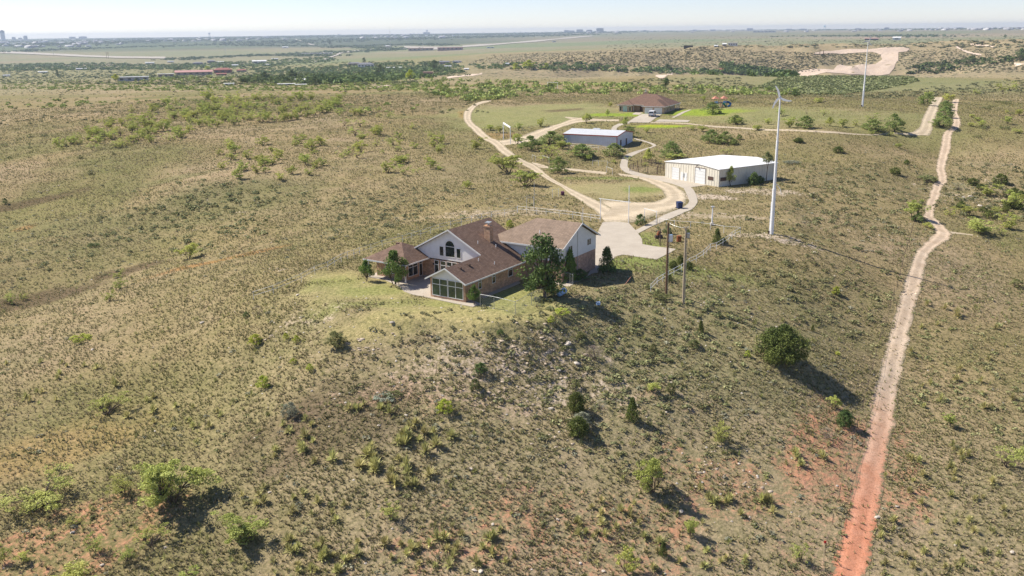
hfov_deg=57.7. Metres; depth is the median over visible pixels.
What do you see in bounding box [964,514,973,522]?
yucca
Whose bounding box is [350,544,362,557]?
yucca
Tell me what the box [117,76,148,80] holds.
long shed
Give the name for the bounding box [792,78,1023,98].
slope brush
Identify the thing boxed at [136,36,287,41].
suburb roofs
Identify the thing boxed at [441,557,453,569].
yucca
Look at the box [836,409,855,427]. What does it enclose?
juniper
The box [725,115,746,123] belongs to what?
mesquite bush
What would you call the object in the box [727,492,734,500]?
yucca
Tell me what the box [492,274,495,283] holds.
window
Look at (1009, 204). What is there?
juniper
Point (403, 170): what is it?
mesquite bush
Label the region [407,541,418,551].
yucca
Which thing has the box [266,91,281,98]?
mesquite bush
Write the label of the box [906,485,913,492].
yucca
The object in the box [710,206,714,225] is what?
instrument post
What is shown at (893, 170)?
juniper
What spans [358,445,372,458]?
yucca
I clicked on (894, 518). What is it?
yucca
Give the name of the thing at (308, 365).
shrub
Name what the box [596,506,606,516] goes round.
yucca
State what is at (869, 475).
dirt track
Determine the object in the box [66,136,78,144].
mesquite bush
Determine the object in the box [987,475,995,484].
yucca
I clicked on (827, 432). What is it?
dry bush
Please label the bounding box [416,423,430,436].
yucca
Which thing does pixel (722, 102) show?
playground
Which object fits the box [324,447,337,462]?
yucca
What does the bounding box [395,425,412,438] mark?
yucca
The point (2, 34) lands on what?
city building
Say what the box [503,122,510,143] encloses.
gate frame
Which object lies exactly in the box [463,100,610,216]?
dirt road
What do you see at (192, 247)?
mesquite bush
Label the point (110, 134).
mesquite bush
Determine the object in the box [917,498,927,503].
yucca
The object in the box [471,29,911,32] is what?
suburb roofs
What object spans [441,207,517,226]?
pipe fence
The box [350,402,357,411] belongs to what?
yucca
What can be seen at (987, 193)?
mesquite bush
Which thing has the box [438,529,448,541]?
yucca
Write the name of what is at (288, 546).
yucca
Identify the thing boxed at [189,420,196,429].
yucca
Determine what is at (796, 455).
yucca
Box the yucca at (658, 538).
[654,535,663,544]
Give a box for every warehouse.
[408,48,432,50]
[437,47,462,50]
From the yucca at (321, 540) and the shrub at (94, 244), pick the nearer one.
the yucca at (321, 540)
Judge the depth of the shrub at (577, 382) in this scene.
113.20 m
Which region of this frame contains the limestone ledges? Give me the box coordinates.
[38,173,1018,494]
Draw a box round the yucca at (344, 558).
[340,553,350,563]
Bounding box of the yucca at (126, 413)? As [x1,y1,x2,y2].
[123,410,130,417]
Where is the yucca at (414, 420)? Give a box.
[411,415,418,427]
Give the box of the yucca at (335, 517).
[332,513,340,522]
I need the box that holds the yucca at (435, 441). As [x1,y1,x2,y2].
[428,434,443,447]
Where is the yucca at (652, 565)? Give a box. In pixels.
[649,561,657,571]
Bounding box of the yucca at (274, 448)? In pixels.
[270,443,279,451]
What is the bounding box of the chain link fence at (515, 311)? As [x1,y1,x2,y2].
[480,287,544,314]
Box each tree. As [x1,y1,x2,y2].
[259,71,268,77]
[286,70,296,75]
[308,75,320,81]
[358,259,374,281]
[375,64,384,71]
[377,249,408,284]
[405,69,413,79]
[428,60,437,68]
[466,284,480,303]
[514,232,567,297]
[521,59,534,68]
[563,248,580,281]
[581,113,592,122]
[597,246,615,271]
[620,116,628,126]
[642,148,654,162]
[660,77,669,86]
[762,151,774,181]
[790,90,799,95]
[825,117,834,124]
[961,56,977,64]
[1015,48,1023,60]
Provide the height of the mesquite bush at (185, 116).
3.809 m
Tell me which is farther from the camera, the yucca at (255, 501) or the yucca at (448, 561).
the yucca at (255, 501)
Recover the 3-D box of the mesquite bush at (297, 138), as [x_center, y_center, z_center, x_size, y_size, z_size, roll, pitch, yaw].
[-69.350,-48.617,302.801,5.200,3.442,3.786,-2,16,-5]
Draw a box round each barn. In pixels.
[174,70,212,75]
[252,60,266,62]
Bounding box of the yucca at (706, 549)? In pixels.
[702,545,711,552]
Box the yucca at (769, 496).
[763,492,773,504]
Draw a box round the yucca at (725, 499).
[722,495,731,503]
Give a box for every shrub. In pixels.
[69,333,91,342]
[87,243,100,246]
[247,334,261,344]
[255,375,270,387]
[280,401,300,416]
[291,335,300,342]
[305,363,313,371]
[322,331,346,347]
[387,390,402,397]
[394,274,402,284]
[435,399,454,413]
[470,379,481,389]
[474,362,487,373]
[506,220,513,226]
[546,283,559,298]
[547,315,554,322]
[555,307,570,314]
[570,379,580,388]
[571,268,588,279]
[573,411,592,427]
[576,331,585,337]
[634,214,646,224]
[649,343,657,351]
[651,292,670,298]
[665,382,675,393]
[687,339,699,348]
[744,350,750,356]
[831,286,840,293]
[917,174,936,179]
[922,177,938,181]
[1008,279,1023,287]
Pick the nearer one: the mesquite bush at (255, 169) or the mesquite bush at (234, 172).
the mesquite bush at (234, 172)
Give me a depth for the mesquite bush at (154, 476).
97.63 m
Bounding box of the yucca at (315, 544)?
[312,541,320,549]
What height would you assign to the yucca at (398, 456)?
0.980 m
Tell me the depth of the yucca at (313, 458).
101.83 m
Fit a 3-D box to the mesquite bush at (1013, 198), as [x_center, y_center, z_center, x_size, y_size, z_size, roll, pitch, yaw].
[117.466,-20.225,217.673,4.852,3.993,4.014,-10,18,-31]
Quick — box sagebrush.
[0,75,1022,575]
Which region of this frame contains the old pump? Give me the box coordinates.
[654,231,662,238]
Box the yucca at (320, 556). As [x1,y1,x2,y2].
[315,552,323,561]
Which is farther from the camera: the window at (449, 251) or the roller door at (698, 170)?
the roller door at (698, 170)
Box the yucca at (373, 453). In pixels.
[368,450,378,459]
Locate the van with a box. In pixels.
[648,110,655,115]
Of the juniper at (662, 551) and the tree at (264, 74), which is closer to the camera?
the juniper at (662, 551)
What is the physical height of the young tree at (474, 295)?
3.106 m
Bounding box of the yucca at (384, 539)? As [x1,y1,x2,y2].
[377,534,390,547]
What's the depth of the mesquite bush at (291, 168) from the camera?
243.38 m
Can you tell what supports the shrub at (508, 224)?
on the ground at (354, 325)
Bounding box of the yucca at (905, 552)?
[902,550,909,558]
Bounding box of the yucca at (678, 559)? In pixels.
[676,556,682,563]
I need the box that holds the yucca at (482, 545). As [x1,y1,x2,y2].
[478,540,488,549]
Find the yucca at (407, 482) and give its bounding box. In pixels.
[401,475,414,486]
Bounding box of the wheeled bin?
[675,201,682,208]
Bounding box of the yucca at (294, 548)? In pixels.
[288,542,299,554]
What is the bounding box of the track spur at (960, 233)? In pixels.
[950,231,972,235]
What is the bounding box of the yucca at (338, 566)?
[333,562,342,571]
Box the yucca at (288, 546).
[283,543,293,553]
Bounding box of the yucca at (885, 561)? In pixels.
[882,558,890,566]
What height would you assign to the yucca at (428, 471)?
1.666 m
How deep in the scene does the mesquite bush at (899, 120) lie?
300.88 m
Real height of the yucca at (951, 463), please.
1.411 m
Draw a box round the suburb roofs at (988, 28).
[924,27,1023,29]
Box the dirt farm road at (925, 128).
[651,97,942,135]
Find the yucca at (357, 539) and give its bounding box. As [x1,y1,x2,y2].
[354,537,362,545]
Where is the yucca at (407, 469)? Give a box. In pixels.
[402,464,410,474]
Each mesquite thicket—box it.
[0,95,450,111]
[1,77,417,90]
[410,77,798,100]
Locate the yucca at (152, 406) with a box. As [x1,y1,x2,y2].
[148,404,156,413]
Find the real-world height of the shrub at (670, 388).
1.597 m
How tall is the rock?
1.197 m
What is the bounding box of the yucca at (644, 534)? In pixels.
[639,529,648,538]
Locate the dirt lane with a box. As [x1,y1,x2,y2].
[499,118,618,144]
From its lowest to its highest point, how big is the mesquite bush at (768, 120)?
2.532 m
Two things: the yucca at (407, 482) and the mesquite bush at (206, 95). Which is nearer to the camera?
the yucca at (407, 482)
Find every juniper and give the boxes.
[566,391,585,413]
[566,416,588,439]
[625,397,639,422]
[658,541,667,557]
[669,260,678,268]
[677,255,683,264]
[686,261,694,269]
[697,320,703,332]
[711,228,722,243]
[746,171,760,185]
[753,323,811,365]
[758,175,764,182]
[832,146,844,152]
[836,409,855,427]
[889,167,901,174]
[957,201,966,207]
[966,177,979,184]
[978,206,989,211]
[981,210,996,218]
[991,173,1007,184]
[1001,205,1010,212]
[1002,201,1014,208]
[1008,187,1019,192]
[1011,202,1023,209]
[1016,190,1023,197]
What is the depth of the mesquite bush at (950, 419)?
117.96 m
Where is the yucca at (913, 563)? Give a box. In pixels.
[910,560,917,568]
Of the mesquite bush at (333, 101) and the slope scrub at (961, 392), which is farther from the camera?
the mesquite bush at (333, 101)
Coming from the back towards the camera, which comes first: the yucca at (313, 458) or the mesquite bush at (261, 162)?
the mesquite bush at (261, 162)
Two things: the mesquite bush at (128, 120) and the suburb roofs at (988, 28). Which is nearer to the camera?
the mesquite bush at (128, 120)
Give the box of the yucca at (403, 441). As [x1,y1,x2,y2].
[398,433,410,446]
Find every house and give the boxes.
[213,68,231,72]
[358,62,373,66]
[363,217,600,302]
[617,89,680,113]
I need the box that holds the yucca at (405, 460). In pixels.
[399,454,412,467]
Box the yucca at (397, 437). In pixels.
[391,434,399,444]
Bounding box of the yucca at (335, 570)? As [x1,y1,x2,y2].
[331,564,340,574]
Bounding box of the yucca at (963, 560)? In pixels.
[957,556,966,565]
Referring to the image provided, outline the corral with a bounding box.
[629,159,664,174]
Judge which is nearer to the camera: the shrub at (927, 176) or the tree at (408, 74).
the shrub at (927, 176)
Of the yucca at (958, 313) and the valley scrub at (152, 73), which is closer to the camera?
the yucca at (958, 313)
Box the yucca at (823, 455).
[819,449,827,459]
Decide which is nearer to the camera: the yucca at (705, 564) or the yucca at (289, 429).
the yucca at (705, 564)
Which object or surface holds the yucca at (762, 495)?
on the ground at (354, 325)
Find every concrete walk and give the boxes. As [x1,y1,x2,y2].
[481,281,519,298]
[566,267,599,282]
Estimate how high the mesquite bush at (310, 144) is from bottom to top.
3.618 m
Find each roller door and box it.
[671,166,679,179]
[694,167,705,183]
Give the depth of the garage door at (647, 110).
352.38 m
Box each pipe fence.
[253,226,438,299]
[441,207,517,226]
[521,206,599,219]
[650,229,738,291]
[665,219,740,232]
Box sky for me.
[0,0,1023,38]
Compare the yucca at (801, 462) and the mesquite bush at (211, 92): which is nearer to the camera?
the yucca at (801, 462)
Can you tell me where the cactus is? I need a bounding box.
[373,393,394,401]
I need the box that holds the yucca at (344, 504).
[340,499,347,506]
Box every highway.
[0,51,165,58]
[462,36,590,46]
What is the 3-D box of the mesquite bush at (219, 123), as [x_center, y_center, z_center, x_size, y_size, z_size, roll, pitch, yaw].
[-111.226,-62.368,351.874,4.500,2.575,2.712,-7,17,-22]
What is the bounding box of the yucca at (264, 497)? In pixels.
[258,493,269,505]
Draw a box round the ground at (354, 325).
[0,27,1023,575]
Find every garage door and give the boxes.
[645,108,652,113]
[654,108,661,113]
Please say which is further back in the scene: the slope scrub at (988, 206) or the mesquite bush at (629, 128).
the mesquite bush at (629, 128)
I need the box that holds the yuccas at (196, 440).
[0,98,1023,575]
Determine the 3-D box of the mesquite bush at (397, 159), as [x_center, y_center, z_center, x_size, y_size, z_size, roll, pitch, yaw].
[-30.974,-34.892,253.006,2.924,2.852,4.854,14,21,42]
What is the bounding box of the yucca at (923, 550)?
[921,546,926,555]
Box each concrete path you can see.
[611,122,629,129]
[620,138,655,177]
[636,187,697,232]
[672,110,689,117]
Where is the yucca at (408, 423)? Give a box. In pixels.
[405,420,412,429]
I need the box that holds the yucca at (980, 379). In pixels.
[976,374,985,382]
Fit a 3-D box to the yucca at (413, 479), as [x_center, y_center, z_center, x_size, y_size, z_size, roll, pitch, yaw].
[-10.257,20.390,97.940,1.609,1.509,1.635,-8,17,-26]
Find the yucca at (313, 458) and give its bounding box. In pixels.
[309,454,317,462]
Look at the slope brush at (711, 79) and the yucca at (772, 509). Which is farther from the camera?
the slope brush at (711, 79)
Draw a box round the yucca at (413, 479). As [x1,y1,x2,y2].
[411,475,419,487]
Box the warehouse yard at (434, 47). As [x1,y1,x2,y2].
[404,46,461,49]
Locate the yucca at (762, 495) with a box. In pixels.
[755,490,766,504]
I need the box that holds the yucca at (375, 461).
[367,455,382,471]
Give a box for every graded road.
[955,46,981,54]
[970,43,994,46]
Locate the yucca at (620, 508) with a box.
[615,502,625,512]
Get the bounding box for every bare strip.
[447,73,481,78]
[655,67,672,78]
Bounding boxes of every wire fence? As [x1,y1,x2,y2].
[268,326,500,372]
[825,287,894,553]
[897,218,914,284]
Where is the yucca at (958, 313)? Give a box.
[952,310,962,317]
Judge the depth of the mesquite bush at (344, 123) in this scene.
347.92 m
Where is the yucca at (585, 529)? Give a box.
[582,526,589,533]
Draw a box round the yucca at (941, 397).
[936,392,944,400]
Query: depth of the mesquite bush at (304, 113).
374.13 m
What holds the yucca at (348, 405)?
on the ground at (354, 325)
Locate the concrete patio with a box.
[370,273,479,306]
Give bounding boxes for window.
[408,263,417,276]
[419,262,422,275]
[432,278,447,296]
[434,260,438,272]
[439,246,443,255]
[440,261,445,269]
[445,240,454,246]
[445,246,454,257]
[448,280,462,299]
[456,248,460,258]
[478,280,481,289]
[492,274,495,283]
[508,268,512,276]
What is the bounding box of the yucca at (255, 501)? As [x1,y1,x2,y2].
[250,499,260,507]
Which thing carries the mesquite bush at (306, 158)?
on the ground at (354, 325)
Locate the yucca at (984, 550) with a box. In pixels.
[978,546,987,553]
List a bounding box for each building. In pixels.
[0,30,5,40]
[158,73,173,76]
[596,28,603,32]
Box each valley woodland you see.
[0,56,337,70]
[111,73,235,81]
[238,71,376,84]
[240,60,464,73]
[306,66,464,83]
[468,61,723,74]
[718,60,799,76]
[905,55,1023,73]
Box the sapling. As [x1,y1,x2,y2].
[726,166,736,185]
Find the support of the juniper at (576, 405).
on the ground at (354, 325)
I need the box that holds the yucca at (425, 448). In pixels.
[418,440,431,455]
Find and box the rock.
[556,288,566,296]
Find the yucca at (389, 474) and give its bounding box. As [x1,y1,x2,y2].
[381,470,392,482]
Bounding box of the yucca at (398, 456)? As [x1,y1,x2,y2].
[393,453,400,460]
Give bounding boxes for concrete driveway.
[595,222,674,266]
[629,114,660,122]
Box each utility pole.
[665,222,670,293]
[682,227,689,303]
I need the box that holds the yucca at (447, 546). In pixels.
[443,543,451,552]
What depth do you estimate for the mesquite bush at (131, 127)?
341.60 m
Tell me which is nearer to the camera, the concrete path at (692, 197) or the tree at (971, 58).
the concrete path at (692, 197)
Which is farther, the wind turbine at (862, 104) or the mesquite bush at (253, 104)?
the mesquite bush at (253, 104)
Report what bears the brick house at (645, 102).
on the ground at (354, 325)
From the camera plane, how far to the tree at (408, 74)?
774.56 m
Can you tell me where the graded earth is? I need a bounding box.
[798,47,908,75]
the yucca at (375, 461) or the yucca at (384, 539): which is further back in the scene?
the yucca at (375, 461)
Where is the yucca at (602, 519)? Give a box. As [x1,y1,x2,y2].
[597,516,606,524]
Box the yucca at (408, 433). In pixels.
[402,430,412,440]
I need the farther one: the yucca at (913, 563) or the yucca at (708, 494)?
the yucca at (708, 494)
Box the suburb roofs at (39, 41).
[0,39,122,47]
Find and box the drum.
[676,235,681,241]
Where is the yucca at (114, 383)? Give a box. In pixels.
[111,378,119,387]
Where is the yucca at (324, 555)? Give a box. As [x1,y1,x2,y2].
[319,546,331,560]
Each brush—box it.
[0,81,488,123]
[475,48,819,71]
[608,35,1023,48]
[629,77,754,90]
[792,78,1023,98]
[816,53,880,64]
[899,48,1023,73]
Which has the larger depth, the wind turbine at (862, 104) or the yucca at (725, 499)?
the wind turbine at (862, 104)
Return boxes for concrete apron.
[650,175,705,187]
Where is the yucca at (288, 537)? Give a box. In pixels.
[280,530,293,544]
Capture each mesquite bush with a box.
[0,462,75,514]
[0,543,11,561]
[4,290,15,304]
[12,550,29,562]
[51,137,64,144]
[52,559,97,575]
[65,513,86,524]
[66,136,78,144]
[85,142,99,149]
[85,531,103,551]
[87,126,103,135]
[87,390,132,415]
[89,135,103,143]
[99,127,112,137]
[100,290,115,300]
[105,130,118,138]
[105,473,134,495]
[109,268,123,276]
[111,141,123,147]
[111,277,127,289]
[112,544,134,560]
[113,126,124,134]
[118,117,130,126]
[123,121,136,131]
[126,135,137,143]
[131,458,222,506]
[131,522,170,548]
[137,128,145,137]
[138,118,152,126]
[144,127,155,135]
[146,103,159,111]
[146,134,156,142]
[154,120,169,130]
[161,96,170,104]
[165,103,179,109]
[166,125,181,136]
[173,243,201,258]
[174,128,187,137]
[178,564,199,575]
[179,109,188,114]
[180,112,190,119]
[185,125,194,132]
[186,114,200,123]
[189,108,201,117]
[193,116,207,124]
[196,100,209,107]
[200,90,210,98]
[200,106,211,113]
[201,89,214,98]
[203,102,218,110]
[210,96,218,103]
[210,510,268,544]
[211,100,225,107]
[214,108,225,116]
[214,120,223,125]
[217,160,229,167]
[222,153,237,159]
[223,96,232,102]
[223,137,234,147]
[227,143,240,152]
[228,115,240,124]
[231,166,243,178]
[236,160,248,170]
[242,103,257,113]
[242,148,253,158]
[251,164,261,172]
[255,111,268,120]
[255,135,269,145]
[256,157,264,165]
[261,155,279,163]
[265,112,280,121]
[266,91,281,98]
[272,148,284,158]
[275,173,284,179]
[277,105,286,112]
[278,112,291,120]
[282,93,294,102]
[285,165,301,172]
[291,89,303,99]
[291,134,306,142]
[298,153,309,164]
[301,100,309,109]
[301,110,314,116]
[303,138,319,145]
[304,140,316,150]
[304,167,314,174]
[305,92,317,99]
[307,136,328,145]
[311,160,319,167]
[313,158,326,165]
[319,103,332,111]
[328,98,336,106]
[330,94,341,101]
[334,150,347,157]
[338,118,350,125]
[348,126,358,134]
[352,119,367,125]
[352,140,367,151]
[354,107,363,114]
[354,149,363,157]
[357,131,367,138]
[368,124,383,135]
[380,161,394,171]
[380,498,401,519]
[384,136,393,144]
[389,155,404,163]
[390,144,401,150]
[394,164,410,174]
[426,158,438,167]
[429,139,436,146]
[430,133,445,143]
[436,145,445,151]
[461,180,472,186]
[471,137,487,148]
[483,124,493,128]
[487,153,522,172]
[495,126,504,131]
[509,170,542,185]
[512,133,521,144]
[517,135,543,149]
[537,117,546,126]
[538,131,567,144]
[539,144,561,158]
[546,156,571,172]
[556,140,571,148]
[565,144,596,156]
[602,143,626,155]
[614,545,640,573]
[623,126,638,136]
[632,457,664,492]
[647,382,660,391]
[659,141,682,156]
[666,153,685,159]
[684,517,699,536]
[697,125,708,130]
[700,102,723,113]
[700,129,721,142]
[709,420,731,441]
[714,131,734,143]
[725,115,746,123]
[728,138,738,144]
[730,117,741,123]
[764,118,771,123]
[782,116,794,127]
[789,543,807,562]
[795,115,815,127]
[812,97,823,102]
[826,395,841,407]
[837,119,848,126]
[861,119,886,130]
[882,113,906,131]
[903,199,931,217]
[911,213,924,220]
[916,92,936,103]
[922,222,932,228]
[929,115,953,126]
[935,106,955,116]
[939,100,954,110]
[942,413,956,425]
[943,93,954,101]
[944,206,956,215]
[956,205,977,214]
[966,216,995,231]
[981,183,1002,195]
[991,206,1002,212]
[995,225,1005,234]
[995,445,1023,467]
[996,213,1021,228]
[1001,116,1012,123]
[1001,193,1023,205]
[1002,189,1017,196]
[1015,109,1023,115]
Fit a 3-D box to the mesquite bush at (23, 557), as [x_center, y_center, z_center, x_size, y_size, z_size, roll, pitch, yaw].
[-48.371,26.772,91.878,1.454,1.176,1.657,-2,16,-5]
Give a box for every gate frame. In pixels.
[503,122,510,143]
[599,186,630,222]
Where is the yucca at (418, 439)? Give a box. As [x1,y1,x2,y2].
[415,434,422,442]
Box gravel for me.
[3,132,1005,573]
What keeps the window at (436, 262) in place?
in the brick house at (482, 255)
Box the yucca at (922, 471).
[918,469,925,476]
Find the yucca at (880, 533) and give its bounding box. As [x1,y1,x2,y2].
[876,530,884,540]
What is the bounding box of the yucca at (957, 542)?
[954,539,962,545]
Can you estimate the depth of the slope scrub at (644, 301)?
126.57 m
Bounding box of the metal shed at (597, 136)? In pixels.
[563,128,632,145]
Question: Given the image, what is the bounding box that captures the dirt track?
[829,99,960,575]
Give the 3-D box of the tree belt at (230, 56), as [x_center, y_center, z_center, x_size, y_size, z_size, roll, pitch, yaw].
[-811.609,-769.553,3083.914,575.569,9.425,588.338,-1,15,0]
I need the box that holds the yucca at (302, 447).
[297,441,308,453]
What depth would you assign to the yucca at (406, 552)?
90.37 m
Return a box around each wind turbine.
[768,86,791,234]
[861,37,871,106]
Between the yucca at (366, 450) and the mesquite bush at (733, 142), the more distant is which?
the mesquite bush at (733, 142)
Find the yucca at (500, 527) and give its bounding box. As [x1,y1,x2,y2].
[495,524,502,531]
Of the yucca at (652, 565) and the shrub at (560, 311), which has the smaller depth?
the yucca at (652, 565)
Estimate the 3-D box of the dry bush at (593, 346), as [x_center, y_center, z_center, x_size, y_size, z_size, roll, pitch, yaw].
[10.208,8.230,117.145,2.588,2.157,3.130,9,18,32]
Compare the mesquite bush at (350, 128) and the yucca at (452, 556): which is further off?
the mesquite bush at (350, 128)
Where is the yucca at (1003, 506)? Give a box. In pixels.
[998,503,1007,510]
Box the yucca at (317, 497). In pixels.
[312,493,322,504]
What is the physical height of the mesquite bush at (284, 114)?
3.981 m
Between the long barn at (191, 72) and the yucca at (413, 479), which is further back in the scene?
the long barn at (191, 72)
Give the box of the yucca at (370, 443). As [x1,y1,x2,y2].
[366,439,377,452]
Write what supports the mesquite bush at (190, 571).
on the ground at (354, 325)
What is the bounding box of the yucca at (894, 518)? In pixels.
[888,515,899,523]
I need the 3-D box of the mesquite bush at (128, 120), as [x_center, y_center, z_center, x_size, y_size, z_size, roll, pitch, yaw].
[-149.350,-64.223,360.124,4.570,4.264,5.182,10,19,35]
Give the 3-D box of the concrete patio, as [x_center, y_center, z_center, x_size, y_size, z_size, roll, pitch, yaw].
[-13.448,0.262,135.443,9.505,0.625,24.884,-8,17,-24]
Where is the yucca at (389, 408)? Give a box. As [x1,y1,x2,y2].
[383,404,394,413]
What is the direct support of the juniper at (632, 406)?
on the ground at (354, 325)
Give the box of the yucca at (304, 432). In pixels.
[298,426,307,438]
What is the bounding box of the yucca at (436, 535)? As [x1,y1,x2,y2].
[430,528,442,542]
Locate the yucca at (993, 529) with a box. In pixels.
[990,526,997,533]
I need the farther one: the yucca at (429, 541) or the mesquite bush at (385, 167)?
the mesquite bush at (385, 167)
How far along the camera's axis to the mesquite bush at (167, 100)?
445.17 m
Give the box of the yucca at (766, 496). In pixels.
[763,492,769,503]
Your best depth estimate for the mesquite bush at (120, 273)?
178.00 m
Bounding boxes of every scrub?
[0,74,417,85]
[0,75,1023,575]
[0,203,158,287]
[2,60,470,77]
[89,175,336,253]
[301,184,470,249]
[312,304,621,437]
[431,312,790,530]
[507,266,811,441]
[670,236,937,341]
[745,155,935,259]
[834,227,1023,484]
[910,161,1023,229]
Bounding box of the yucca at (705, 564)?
[700,560,710,569]
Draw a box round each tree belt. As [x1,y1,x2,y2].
[0,37,302,47]
[0,44,421,51]
[1,31,636,41]
[151,53,350,59]
[162,33,631,46]
[255,48,405,55]
[262,30,702,37]
[320,43,459,47]
[583,27,1023,31]
[770,34,978,37]
[904,28,1015,29]
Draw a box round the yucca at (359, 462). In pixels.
[353,456,366,470]
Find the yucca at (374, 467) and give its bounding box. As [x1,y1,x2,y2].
[366,462,381,473]
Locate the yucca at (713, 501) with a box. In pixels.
[707,493,719,505]
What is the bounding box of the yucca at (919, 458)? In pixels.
[915,454,922,462]
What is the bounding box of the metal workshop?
[664,155,777,186]
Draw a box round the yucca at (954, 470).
[950,467,957,475]
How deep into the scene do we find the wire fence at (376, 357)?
114.34 m
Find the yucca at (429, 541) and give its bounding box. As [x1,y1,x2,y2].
[425,538,432,547]
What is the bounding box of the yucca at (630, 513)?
[627,508,635,518]
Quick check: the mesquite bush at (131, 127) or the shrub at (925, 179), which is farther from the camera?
the mesquite bush at (131, 127)
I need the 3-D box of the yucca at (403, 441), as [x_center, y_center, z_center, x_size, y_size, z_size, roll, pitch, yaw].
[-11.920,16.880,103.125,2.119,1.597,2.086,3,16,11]
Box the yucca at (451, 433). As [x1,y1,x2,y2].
[445,427,457,438]
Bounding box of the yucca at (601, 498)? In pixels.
[597,495,605,503]
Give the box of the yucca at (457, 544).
[451,539,462,550]
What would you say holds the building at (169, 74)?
on the ground at (354, 325)
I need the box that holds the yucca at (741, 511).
[736,508,744,517]
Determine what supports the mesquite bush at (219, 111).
on the ground at (354, 325)
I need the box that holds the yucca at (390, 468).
[388,464,396,472]
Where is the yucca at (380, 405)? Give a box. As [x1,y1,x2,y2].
[376,401,386,410]
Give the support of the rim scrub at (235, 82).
on the ground at (354, 325)
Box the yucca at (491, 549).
[486,544,496,556]
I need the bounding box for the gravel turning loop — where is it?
[597,173,687,222]
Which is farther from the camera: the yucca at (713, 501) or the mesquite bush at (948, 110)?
the mesquite bush at (948, 110)
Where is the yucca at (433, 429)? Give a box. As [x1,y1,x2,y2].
[428,425,436,433]
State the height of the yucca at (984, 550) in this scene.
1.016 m
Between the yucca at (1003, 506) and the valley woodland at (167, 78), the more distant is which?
the valley woodland at (167, 78)
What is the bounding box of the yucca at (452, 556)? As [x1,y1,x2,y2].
[449,551,457,559]
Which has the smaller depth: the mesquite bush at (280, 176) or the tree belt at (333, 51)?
the mesquite bush at (280, 176)
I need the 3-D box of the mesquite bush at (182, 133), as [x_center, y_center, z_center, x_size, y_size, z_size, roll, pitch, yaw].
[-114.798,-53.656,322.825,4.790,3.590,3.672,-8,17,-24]
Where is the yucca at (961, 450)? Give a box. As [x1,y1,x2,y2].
[957,448,965,455]
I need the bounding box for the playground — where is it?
[708,96,731,107]
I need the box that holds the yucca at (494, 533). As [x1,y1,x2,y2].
[489,529,497,540]
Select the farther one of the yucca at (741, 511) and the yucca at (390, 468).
the yucca at (390, 468)
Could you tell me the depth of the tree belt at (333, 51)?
3699.76 m
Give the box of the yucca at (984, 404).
[979,400,988,408]
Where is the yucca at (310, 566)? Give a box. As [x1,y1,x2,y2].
[306,563,314,571]
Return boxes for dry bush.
[583,345,605,360]
[592,399,607,410]
[819,427,837,439]
[951,183,965,189]
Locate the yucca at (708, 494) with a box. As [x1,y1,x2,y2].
[705,490,711,499]
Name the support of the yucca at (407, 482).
on the ground at (354, 325)
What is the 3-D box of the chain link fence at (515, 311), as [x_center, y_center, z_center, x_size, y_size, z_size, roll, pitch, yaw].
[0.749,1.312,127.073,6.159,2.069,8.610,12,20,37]
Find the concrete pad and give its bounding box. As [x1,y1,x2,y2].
[655,119,689,121]
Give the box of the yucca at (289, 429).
[284,426,293,433]
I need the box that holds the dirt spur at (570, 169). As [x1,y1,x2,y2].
[532,162,605,174]
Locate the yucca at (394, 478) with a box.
[387,472,400,487]
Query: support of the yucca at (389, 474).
on the ground at (354, 325)
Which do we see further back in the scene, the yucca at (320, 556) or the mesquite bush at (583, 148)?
the mesquite bush at (583, 148)
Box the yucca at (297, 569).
[294,565,301,573]
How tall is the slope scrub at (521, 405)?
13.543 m
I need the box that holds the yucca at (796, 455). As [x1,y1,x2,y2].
[791,450,801,458]
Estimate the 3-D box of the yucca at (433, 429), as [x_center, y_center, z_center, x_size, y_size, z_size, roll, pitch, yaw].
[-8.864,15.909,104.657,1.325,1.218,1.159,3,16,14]
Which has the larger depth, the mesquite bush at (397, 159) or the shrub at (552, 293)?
the mesquite bush at (397, 159)
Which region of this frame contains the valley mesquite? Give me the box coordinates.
[758,75,918,94]
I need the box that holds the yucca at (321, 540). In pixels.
[317,535,326,547]
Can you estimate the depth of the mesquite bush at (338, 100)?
427.21 m
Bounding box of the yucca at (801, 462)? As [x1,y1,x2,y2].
[795,457,805,466]
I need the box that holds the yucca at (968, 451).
[965,448,971,456]
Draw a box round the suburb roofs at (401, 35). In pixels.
[335,33,454,37]
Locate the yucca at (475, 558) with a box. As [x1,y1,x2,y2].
[471,553,480,565]
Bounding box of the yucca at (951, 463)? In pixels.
[946,460,955,469]
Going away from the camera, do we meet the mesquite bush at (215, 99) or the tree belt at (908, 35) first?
the mesquite bush at (215, 99)
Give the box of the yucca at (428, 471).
[422,464,435,479]
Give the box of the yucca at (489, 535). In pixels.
[483,530,495,542]
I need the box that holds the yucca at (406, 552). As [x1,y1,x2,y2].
[403,546,410,556]
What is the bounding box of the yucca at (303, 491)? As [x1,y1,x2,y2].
[299,487,308,496]
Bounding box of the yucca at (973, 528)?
[968,525,978,533]
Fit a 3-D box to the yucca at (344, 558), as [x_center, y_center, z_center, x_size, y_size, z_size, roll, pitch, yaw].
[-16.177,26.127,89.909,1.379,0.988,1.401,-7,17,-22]
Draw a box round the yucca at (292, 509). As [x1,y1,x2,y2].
[286,503,296,514]
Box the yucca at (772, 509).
[766,505,777,513]
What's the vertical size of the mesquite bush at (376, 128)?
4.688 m
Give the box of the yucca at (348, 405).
[342,403,352,411]

